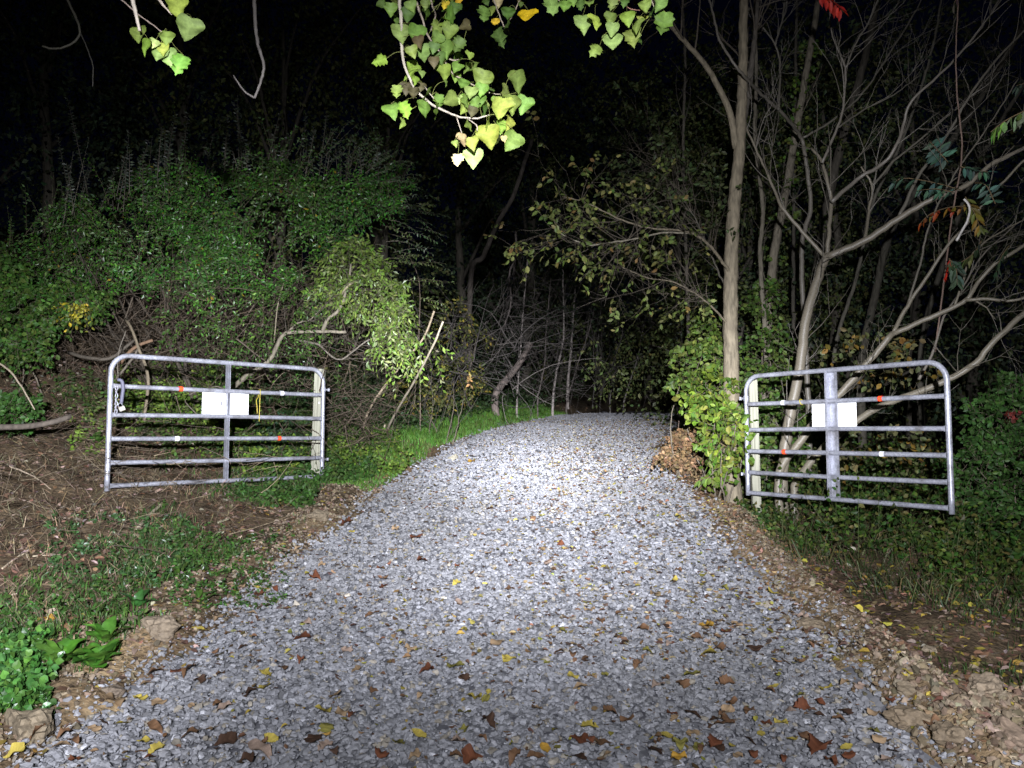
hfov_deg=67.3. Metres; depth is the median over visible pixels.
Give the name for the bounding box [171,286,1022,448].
undergrowth
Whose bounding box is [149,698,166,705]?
fallen leaf
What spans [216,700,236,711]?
fallen leaf
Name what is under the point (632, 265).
forest tree
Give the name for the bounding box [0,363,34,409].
dry stalk
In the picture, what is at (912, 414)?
forest tree
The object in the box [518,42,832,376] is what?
forest tree
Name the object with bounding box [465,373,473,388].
dry leaf cluster
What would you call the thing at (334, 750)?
fallen leaf
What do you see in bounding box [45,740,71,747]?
fallen leaf
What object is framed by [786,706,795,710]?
fallen leaf
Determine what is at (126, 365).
dead branch
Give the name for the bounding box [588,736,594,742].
fallen leaf
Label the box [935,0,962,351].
climbing vine
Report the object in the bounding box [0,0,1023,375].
sky
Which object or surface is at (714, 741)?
fallen leaf
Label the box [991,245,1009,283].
sumac frond
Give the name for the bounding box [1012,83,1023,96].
sumac frond
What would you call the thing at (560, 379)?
forest tree
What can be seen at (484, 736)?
fallen leaf
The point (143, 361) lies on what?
dead branch
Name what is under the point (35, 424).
log
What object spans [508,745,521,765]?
fallen leaf
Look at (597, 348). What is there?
sapling
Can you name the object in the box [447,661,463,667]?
fallen leaf
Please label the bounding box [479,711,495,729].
fallen leaf
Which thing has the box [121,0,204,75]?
poplar branch
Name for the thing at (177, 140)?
forest tree
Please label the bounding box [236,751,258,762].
fallen leaf
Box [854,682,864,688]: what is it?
fallen leaf
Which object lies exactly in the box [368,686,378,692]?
fallen leaf
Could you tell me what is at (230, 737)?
fallen leaf
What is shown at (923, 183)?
sumac frond
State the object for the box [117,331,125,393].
dead twig
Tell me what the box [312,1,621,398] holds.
forest tree
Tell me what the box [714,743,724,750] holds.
fallen leaf
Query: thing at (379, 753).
fallen leaf
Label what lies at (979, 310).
forest tree
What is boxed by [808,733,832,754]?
fallen leaf
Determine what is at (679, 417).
forest tree
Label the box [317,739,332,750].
fallen leaf
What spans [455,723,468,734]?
fallen leaf
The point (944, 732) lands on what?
clod
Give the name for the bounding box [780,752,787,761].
fallen leaf
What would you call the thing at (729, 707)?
fallen leaf
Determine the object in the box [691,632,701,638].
fallen leaf
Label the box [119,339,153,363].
arched stem
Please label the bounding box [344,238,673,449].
dead brush
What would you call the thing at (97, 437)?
seedling
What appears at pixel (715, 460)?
sumac frond
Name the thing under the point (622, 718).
fallen leaf
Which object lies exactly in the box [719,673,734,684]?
fallen leaf
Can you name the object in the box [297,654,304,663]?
fallen leaf
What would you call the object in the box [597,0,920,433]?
forest tree
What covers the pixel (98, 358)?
arched stem
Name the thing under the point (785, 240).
forest tree
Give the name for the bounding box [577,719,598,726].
fallen leaf
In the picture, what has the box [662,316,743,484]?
leafy shrub
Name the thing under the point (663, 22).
poplar branch
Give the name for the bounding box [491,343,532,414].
broken tree
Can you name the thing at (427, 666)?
fallen leaf
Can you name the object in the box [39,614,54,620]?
fallen leaf
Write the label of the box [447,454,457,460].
stone
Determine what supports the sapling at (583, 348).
on the ground at (972, 639)
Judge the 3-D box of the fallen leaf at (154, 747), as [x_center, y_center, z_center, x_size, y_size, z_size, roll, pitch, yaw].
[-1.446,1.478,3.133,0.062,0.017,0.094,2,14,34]
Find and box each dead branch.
[115,349,137,379]
[124,318,149,428]
[185,386,223,413]
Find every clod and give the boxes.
[4,708,56,744]
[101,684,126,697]
[116,616,137,625]
[140,615,181,641]
[306,509,328,520]
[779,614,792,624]
[796,617,824,629]
[882,704,931,729]
[896,680,917,695]
[921,645,936,652]
[930,720,971,745]
[968,672,1003,693]
[991,715,1023,752]
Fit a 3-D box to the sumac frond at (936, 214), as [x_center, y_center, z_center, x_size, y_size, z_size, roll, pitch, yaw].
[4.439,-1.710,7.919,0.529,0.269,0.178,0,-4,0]
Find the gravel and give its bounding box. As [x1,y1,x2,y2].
[0,411,1022,767]
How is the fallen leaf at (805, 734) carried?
on the gravel
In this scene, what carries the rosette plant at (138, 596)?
on the ground at (972, 639)
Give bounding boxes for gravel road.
[31,407,941,767]
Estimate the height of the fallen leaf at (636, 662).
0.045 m
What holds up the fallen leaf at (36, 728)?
on the ground at (972, 639)
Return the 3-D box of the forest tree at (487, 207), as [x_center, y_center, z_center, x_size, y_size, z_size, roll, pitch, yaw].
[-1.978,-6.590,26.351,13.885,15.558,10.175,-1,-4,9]
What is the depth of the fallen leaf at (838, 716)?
3.40 m
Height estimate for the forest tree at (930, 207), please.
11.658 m
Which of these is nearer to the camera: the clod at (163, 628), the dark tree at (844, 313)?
the clod at (163, 628)
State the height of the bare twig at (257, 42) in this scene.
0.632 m
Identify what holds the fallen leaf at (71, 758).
on the gravel
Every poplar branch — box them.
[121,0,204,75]
[372,0,534,169]
[476,0,538,48]
[542,0,674,56]
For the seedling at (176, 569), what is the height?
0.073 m
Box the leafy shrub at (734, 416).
[672,364,758,502]
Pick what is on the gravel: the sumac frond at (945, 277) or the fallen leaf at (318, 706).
the fallen leaf at (318, 706)
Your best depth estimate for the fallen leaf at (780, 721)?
3.38 m
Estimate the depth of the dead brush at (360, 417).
10.21 m
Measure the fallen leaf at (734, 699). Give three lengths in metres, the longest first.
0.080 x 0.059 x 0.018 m
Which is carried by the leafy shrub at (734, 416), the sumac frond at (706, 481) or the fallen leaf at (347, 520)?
the sumac frond at (706, 481)
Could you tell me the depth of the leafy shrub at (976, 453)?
7.90 m
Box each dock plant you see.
[35,638,96,662]
[63,638,121,667]
[83,615,129,641]
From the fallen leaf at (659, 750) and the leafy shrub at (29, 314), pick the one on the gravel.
the fallen leaf at (659, 750)
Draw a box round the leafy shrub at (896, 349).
[817,326,953,492]
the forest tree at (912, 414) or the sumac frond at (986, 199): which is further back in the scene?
the forest tree at (912, 414)
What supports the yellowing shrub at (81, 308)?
attached to the leafy shrub at (29, 314)
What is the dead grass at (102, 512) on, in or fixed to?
on the ground at (972, 639)
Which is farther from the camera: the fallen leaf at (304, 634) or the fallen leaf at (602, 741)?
the fallen leaf at (304, 634)
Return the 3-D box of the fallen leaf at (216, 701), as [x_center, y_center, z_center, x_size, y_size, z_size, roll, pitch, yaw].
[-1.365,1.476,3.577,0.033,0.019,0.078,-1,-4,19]
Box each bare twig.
[42,0,93,86]
[233,0,264,98]
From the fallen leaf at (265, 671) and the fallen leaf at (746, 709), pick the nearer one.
the fallen leaf at (746, 709)
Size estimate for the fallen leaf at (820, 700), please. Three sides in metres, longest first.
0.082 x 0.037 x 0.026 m
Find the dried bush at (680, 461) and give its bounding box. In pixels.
[651,427,706,479]
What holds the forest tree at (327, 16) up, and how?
on the ground at (972, 639)
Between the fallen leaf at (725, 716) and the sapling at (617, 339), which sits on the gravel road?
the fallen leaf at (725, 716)
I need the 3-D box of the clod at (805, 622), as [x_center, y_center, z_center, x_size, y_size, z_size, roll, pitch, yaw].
[1.846,1.497,4.764,0.175,0.106,0.138,0,-4,0]
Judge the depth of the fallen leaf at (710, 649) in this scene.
4.24 m
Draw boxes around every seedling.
[88,430,103,441]
[171,562,188,572]
[260,497,273,506]
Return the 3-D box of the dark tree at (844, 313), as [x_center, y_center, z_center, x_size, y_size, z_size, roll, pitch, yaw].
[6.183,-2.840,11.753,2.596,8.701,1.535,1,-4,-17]
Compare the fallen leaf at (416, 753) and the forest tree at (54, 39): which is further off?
the forest tree at (54, 39)
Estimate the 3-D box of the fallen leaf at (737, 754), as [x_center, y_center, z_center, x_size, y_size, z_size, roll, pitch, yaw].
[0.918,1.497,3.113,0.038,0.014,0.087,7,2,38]
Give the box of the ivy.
[0,509,294,713]
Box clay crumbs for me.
[0,479,1023,767]
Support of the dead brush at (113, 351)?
on the ground at (972, 639)
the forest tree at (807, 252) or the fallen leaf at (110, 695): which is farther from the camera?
the forest tree at (807, 252)
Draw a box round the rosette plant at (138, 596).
[120,589,157,605]
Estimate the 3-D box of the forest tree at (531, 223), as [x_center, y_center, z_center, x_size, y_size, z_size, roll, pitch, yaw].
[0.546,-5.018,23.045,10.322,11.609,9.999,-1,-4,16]
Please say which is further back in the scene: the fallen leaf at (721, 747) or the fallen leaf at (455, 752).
the fallen leaf at (721, 747)
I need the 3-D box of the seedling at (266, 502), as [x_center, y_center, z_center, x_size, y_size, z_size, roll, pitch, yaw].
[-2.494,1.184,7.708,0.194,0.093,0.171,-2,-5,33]
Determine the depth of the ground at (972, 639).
7.17 m
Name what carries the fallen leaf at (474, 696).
on the gravel
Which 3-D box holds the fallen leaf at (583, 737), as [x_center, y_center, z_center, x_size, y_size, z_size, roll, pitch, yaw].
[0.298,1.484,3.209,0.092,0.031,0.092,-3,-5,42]
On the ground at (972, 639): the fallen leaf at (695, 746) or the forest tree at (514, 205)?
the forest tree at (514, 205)
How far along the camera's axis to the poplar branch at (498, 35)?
3.80 m
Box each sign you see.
[202,392,248,414]
[812,403,856,426]
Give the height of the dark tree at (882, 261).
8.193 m
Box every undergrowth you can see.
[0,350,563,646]
[0,354,554,645]
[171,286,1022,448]
[709,424,1023,595]
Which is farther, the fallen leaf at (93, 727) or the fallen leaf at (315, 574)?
the fallen leaf at (315, 574)
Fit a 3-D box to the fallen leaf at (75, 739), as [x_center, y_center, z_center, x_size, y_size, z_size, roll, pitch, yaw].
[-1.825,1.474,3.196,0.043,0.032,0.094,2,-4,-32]
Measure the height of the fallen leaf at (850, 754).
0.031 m
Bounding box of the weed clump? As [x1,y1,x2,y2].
[0,387,46,437]
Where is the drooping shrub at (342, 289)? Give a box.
[204,202,457,420]
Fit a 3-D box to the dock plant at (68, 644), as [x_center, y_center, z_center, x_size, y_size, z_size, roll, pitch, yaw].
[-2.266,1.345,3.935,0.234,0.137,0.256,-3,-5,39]
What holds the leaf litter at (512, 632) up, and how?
on the gravel road
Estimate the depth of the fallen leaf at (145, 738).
3.22 m
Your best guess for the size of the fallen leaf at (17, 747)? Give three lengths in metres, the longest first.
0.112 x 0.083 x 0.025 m
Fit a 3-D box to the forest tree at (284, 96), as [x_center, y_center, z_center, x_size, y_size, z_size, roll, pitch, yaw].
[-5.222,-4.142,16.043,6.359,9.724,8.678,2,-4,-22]
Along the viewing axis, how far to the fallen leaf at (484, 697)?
3.66 m
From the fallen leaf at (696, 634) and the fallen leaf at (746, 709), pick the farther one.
the fallen leaf at (696, 634)
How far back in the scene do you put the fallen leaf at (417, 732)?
3.29 m
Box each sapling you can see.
[484,260,542,416]
[522,271,571,417]
[543,264,586,415]
[545,242,597,408]
[565,267,633,413]
[582,298,609,406]
[603,268,630,412]
[623,308,656,412]
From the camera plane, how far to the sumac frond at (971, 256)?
7.79 m
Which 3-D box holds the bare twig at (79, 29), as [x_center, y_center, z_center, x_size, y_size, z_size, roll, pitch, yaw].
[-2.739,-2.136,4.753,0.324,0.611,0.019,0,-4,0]
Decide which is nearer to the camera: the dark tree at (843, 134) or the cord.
the cord
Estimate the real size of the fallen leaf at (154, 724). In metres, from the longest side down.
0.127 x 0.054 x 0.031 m
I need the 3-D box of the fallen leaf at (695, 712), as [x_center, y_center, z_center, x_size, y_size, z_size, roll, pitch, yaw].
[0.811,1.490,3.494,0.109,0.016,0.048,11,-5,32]
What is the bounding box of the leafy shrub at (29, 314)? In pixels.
[0,241,119,396]
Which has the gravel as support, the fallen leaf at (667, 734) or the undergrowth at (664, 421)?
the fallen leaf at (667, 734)
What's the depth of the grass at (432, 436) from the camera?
9.04 m
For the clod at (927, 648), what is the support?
on the ground at (972, 639)
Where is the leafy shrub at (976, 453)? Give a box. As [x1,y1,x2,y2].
[936,367,1023,549]
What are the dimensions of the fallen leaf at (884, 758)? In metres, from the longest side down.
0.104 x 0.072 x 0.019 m
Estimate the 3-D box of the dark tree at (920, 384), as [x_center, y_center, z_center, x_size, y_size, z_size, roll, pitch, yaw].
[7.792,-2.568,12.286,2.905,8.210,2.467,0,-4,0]
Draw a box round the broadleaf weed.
[182,589,219,601]
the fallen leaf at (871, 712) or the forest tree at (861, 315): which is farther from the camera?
the forest tree at (861, 315)
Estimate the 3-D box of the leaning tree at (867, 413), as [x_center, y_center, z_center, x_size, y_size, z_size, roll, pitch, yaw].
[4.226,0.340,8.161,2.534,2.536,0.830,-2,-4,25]
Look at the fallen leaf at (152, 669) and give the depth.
3.93 m
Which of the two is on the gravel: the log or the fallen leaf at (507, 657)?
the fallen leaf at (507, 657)
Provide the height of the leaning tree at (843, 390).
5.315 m
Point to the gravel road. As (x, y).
(643, 751)
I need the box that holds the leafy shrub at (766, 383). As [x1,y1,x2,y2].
[739,275,818,484]
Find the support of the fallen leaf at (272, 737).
on the gravel
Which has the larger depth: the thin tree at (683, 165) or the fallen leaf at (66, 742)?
the thin tree at (683, 165)
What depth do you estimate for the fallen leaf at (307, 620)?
4.75 m
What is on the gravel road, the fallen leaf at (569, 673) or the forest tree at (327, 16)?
the fallen leaf at (569, 673)
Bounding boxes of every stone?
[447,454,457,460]
[760,600,773,608]
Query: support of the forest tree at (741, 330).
on the ground at (972, 639)
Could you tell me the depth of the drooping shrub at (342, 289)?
10.05 m
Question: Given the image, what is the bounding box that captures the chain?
[114,378,124,413]
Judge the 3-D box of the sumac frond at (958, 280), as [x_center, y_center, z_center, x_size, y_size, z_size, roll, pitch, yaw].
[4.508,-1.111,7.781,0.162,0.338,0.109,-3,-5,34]
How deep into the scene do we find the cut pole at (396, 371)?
11.14 m
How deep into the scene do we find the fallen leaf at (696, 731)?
3.31 m
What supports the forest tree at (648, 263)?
on the ground at (972, 639)
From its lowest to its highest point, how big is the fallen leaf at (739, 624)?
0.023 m
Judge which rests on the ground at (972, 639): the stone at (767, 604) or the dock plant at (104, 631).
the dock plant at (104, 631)
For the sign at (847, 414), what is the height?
0.236 m
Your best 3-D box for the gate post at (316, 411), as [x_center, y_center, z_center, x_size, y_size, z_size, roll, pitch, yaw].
[-2.345,0.549,9.284,0.118,1.466,0.102,1,-4,-4]
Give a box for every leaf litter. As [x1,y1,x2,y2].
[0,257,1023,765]
[14,418,922,767]
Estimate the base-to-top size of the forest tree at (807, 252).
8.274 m
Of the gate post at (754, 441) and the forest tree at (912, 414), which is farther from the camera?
the forest tree at (912, 414)
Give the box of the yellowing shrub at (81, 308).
[51,299,94,333]
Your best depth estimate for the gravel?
4.34 m
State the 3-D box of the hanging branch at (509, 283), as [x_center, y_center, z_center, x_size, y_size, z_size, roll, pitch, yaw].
[0.094,-1.700,15.130,1.877,2.654,1.681,-3,-5,37]
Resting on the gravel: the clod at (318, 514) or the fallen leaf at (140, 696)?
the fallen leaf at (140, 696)
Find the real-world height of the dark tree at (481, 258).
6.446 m
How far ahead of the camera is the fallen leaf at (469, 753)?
3.09 m
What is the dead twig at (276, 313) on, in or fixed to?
attached to the privet shrub at (223, 247)
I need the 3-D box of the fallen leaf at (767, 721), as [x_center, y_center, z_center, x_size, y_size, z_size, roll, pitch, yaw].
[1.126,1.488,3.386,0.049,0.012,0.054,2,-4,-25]
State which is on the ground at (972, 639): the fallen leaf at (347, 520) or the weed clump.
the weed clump
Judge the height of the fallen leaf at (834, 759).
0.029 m
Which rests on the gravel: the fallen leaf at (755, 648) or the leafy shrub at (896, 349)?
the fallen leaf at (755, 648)
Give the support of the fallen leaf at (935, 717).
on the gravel
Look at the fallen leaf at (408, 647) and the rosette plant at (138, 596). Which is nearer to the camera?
the fallen leaf at (408, 647)
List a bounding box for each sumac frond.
[694,477,718,487]
[700,442,726,447]
[707,447,721,473]
[819,0,848,20]
[888,176,960,197]
[915,188,953,199]
[918,206,967,231]
[922,136,956,171]
[944,259,950,280]
[945,240,981,271]
[948,258,966,289]
[951,0,957,12]
[960,166,994,181]
[963,197,988,236]
[971,182,1003,204]
[990,111,1023,143]
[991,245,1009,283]
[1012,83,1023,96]
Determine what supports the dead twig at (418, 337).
on the ground at (972, 639)
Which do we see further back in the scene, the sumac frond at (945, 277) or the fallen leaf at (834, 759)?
the sumac frond at (945, 277)
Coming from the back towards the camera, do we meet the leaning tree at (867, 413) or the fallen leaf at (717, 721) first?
the leaning tree at (867, 413)
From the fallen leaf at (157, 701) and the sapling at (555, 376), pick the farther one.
the sapling at (555, 376)
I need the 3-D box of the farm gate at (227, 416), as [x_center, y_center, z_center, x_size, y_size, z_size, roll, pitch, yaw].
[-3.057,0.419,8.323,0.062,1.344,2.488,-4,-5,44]
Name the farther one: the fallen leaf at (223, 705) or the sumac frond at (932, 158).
the sumac frond at (932, 158)
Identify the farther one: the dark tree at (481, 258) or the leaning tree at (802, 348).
the dark tree at (481, 258)
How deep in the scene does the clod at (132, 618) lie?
4.54 m
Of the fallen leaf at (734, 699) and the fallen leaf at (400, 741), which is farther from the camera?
the fallen leaf at (734, 699)
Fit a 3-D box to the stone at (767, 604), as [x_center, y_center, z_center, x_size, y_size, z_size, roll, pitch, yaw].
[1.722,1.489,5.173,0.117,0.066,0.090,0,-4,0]
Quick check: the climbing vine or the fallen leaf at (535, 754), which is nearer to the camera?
the fallen leaf at (535, 754)
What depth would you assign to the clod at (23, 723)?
3.25 m
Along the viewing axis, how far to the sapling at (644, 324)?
22.59 m
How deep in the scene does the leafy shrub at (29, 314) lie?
9.29 m
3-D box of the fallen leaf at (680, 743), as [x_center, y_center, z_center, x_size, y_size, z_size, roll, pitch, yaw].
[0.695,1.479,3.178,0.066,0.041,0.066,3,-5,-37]
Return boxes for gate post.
[311,369,325,474]
[748,378,761,516]
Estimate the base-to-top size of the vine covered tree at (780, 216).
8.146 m
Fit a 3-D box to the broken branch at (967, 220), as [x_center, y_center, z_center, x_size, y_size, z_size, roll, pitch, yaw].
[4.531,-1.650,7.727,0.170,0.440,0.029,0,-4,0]
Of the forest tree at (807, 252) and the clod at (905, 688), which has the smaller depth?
the clod at (905, 688)
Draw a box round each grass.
[0,356,347,651]
[0,394,567,674]
[739,499,1023,685]
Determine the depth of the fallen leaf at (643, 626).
4.65 m
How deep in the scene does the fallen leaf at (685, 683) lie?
3.82 m
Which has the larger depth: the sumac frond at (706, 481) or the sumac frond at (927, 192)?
the sumac frond at (706, 481)
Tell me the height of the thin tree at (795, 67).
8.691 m
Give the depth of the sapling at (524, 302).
18.61 m
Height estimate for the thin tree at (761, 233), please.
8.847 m
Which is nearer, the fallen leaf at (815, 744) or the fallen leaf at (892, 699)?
the fallen leaf at (815, 744)
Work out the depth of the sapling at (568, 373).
22.60 m
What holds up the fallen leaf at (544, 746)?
on the gravel
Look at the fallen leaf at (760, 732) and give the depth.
3.29 m
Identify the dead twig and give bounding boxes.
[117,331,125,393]
[273,283,283,342]
[409,245,420,433]
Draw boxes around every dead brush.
[0,395,322,554]
[17,225,391,400]
[72,303,445,470]
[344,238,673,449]
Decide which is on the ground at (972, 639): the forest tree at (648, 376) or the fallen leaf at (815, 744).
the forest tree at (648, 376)
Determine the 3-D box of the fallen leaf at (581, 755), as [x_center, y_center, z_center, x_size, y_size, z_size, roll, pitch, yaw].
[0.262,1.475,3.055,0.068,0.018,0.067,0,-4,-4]
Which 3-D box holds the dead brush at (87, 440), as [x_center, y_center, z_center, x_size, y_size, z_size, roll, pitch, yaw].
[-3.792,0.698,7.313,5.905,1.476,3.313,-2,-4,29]
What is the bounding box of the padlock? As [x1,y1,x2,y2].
[118,402,125,411]
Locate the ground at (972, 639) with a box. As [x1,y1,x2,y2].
[0,227,1023,767]
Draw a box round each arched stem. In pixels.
[68,339,134,360]
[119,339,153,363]
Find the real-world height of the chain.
0.355 m
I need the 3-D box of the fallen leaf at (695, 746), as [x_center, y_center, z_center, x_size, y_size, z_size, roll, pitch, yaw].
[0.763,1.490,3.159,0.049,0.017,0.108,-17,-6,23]
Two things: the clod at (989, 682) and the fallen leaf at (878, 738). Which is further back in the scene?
the clod at (989, 682)
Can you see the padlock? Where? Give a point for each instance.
(121, 408)
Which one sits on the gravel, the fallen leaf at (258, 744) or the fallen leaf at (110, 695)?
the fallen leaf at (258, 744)
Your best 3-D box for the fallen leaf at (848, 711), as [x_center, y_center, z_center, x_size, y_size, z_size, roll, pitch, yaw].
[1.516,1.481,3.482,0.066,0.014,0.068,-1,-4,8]
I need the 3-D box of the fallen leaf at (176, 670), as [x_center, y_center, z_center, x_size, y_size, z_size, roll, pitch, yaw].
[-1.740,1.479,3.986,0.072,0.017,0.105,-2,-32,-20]
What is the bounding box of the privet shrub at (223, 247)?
[0,95,451,413]
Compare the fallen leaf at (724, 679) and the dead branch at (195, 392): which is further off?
the dead branch at (195, 392)
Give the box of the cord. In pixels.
[256,389,260,420]
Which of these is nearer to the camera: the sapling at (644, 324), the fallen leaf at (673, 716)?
the fallen leaf at (673, 716)
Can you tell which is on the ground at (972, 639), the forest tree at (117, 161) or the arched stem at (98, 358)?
the forest tree at (117, 161)
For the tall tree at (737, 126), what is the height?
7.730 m
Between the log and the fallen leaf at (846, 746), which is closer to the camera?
the fallen leaf at (846, 746)
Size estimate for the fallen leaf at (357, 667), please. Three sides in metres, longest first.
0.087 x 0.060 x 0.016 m
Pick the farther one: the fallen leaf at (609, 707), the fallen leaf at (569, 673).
the fallen leaf at (569, 673)
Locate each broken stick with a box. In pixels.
[2,553,29,568]
[9,466,50,488]
[137,502,163,527]
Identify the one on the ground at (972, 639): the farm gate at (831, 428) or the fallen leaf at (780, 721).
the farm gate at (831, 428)
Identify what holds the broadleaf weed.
on the ground at (972, 639)
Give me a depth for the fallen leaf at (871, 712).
3.43 m
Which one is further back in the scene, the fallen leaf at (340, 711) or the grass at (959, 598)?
the grass at (959, 598)
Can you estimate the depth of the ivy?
5.17 m
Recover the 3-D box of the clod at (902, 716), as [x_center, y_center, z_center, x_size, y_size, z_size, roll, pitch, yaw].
[1.742,1.452,3.347,0.208,0.102,0.201,0,-4,0]
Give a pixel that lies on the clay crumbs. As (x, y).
(982, 699)
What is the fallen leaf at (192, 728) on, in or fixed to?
on the gravel
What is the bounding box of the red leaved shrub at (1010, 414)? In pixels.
[1004,407,1023,423]
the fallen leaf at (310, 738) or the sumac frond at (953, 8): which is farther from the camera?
the sumac frond at (953, 8)
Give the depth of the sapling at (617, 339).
23.58 m
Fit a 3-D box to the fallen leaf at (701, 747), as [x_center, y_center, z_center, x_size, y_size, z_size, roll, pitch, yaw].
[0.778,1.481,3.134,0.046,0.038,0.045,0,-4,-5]
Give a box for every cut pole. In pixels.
[362,311,434,430]
[386,321,443,430]
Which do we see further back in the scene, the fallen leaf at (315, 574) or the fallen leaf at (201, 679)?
the fallen leaf at (315, 574)
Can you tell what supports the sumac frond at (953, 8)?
attached to the tall tree at (737, 126)
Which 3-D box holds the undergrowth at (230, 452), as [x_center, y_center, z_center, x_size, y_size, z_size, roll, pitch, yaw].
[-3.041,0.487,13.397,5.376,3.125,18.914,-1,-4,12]
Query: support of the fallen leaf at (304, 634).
on the gravel
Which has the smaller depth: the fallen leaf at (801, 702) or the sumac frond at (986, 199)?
the fallen leaf at (801, 702)
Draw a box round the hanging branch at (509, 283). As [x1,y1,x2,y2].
[475,231,557,360]
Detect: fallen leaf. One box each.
[3,741,30,757]
[29,723,44,741]
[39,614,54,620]
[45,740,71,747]
[56,727,75,738]
[65,754,80,760]
[67,735,78,743]
[87,724,101,731]
[100,692,123,706]
[133,693,147,699]
[136,735,151,741]
[141,719,162,733]
[146,667,165,675]
[148,741,164,753]
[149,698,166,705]
[170,666,183,671]
[180,726,199,738]
[181,663,194,677]
[193,674,205,682]
[213,699,221,705]
[213,731,243,745]
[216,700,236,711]
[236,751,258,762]
[237,687,256,697]
[238,738,271,759]
[258,667,271,675]
[264,732,278,741]
[293,631,314,639]
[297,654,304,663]
[301,617,311,623]
[303,733,322,743]
[309,569,320,579]
[315,704,331,711]
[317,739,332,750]
[319,722,333,732]
[328,745,338,754]
[334,706,348,715]
[341,516,351,525]
[341,646,352,651]
[351,665,362,672]
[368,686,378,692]
[375,746,388,759]
[392,739,404,743]
[405,643,416,652]
[408,748,421,758]
[412,728,430,738]
[419,662,433,672]
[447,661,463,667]
[448,733,466,740]
[449,749,462,756]
[452,579,460,585]
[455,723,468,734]
[459,673,470,680]
[461,743,483,763]
[467,692,481,698]
[477,734,487,741]
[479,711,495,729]
[480,693,489,701]
[490,639,504,645]
[502,654,515,661]
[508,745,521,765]
[523,750,545,757]
[540,741,550,751]
[567,671,578,678]
[569,732,594,744]
[569,752,587,760]
[573,682,590,688]
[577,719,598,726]
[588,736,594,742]
[589,737,611,744]
[592,751,611,760]
[598,705,618,715]
[620,714,633,721]
[633,659,641,668]
[637,623,648,629]
[646,745,662,754]
[652,679,664,686]
[657,731,672,737]
[670,714,678,720]
[671,751,686,761]
[672,737,687,750]
[676,678,690,687]
[681,707,700,717]
[684,670,700,674]
[687,729,702,734]
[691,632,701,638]
[692,741,703,751]
[698,744,706,753]
[699,620,714,625]
[701,647,718,654]
[708,720,728,725]
[708,732,723,746]
[713,642,725,649]
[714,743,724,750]
[717,704,734,712]
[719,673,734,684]
[722,712,735,722]
[725,696,738,703]
[731,621,742,625]
[733,749,742,757]
[744,705,754,713]
[746,642,763,650]
[748,750,757,758]
[757,730,764,736]
[761,719,771,724]
[774,718,787,723]
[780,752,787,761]
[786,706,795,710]
[793,696,811,709]
[795,612,808,617]
[798,731,809,740]
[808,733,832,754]
[814,697,825,705]
[824,754,838,765]
[830,714,846,721]
[838,708,853,714]
[840,743,852,748]
[842,750,855,759]
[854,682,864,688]
[867,708,881,715]
[872,734,886,742]
[878,754,895,760]
[883,695,895,701]
[923,713,939,724]
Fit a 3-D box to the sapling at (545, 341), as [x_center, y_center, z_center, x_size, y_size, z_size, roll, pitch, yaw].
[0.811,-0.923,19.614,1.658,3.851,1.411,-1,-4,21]
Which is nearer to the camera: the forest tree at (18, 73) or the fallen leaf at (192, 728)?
the fallen leaf at (192, 728)
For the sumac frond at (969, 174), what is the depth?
8.18 m
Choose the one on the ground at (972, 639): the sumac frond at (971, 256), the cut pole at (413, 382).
the cut pole at (413, 382)
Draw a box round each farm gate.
[104,353,329,490]
[739,360,954,514]
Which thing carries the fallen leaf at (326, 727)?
on the gravel
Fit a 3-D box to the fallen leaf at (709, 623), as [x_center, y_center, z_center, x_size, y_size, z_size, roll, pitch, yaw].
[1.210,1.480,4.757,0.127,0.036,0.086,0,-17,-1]
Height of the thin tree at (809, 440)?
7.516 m
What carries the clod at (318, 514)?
on the ground at (972, 639)
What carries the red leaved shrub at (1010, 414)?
attached to the leafy shrub at (976, 453)
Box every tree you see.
[0,0,189,243]
[0,0,321,308]
[0,0,324,324]
[0,0,329,265]
[0,1,80,148]
[1,0,477,343]
[98,0,603,371]
[101,0,436,382]
[197,10,553,406]
[284,0,658,393]
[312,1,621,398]
[358,0,704,395]
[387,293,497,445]
[404,67,744,397]
[418,7,713,397]
[426,46,736,365]
[467,138,533,407]
[482,0,792,507]
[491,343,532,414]
[507,0,920,414]
[515,45,917,426]
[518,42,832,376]
[523,64,832,399]
[531,79,820,398]
[577,39,888,444]
[579,28,1023,422]
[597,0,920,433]
[609,92,967,398]
[615,0,1023,449]
[638,65,926,440]
[646,0,1023,460]
[665,0,727,457]
[666,0,1023,433]
[695,0,1023,519]
[708,0,946,483]
[721,0,806,485]
[751,0,828,476]
[757,2,1023,434]
[761,0,843,464]
[770,55,1023,519]
[782,2,1023,445]
[790,306,1023,518]
[796,0,912,462]
[831,0,982,367]
[856,3,1023,471]
[905,5,1023,476]
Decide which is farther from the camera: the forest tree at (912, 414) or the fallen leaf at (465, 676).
the forest tree at (912, 414)
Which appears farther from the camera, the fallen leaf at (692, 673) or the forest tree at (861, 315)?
the forest tree at (861, 315)
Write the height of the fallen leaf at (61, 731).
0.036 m
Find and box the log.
[0,414,71,429]
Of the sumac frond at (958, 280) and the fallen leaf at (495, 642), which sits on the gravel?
the fallen leaf at (495, 642)
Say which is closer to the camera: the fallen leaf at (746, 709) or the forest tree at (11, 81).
the fallen leaf at (746, 709)
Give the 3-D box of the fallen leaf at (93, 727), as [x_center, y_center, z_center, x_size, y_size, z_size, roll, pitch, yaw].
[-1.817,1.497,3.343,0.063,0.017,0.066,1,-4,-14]
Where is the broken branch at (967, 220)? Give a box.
[955,198,970,240]

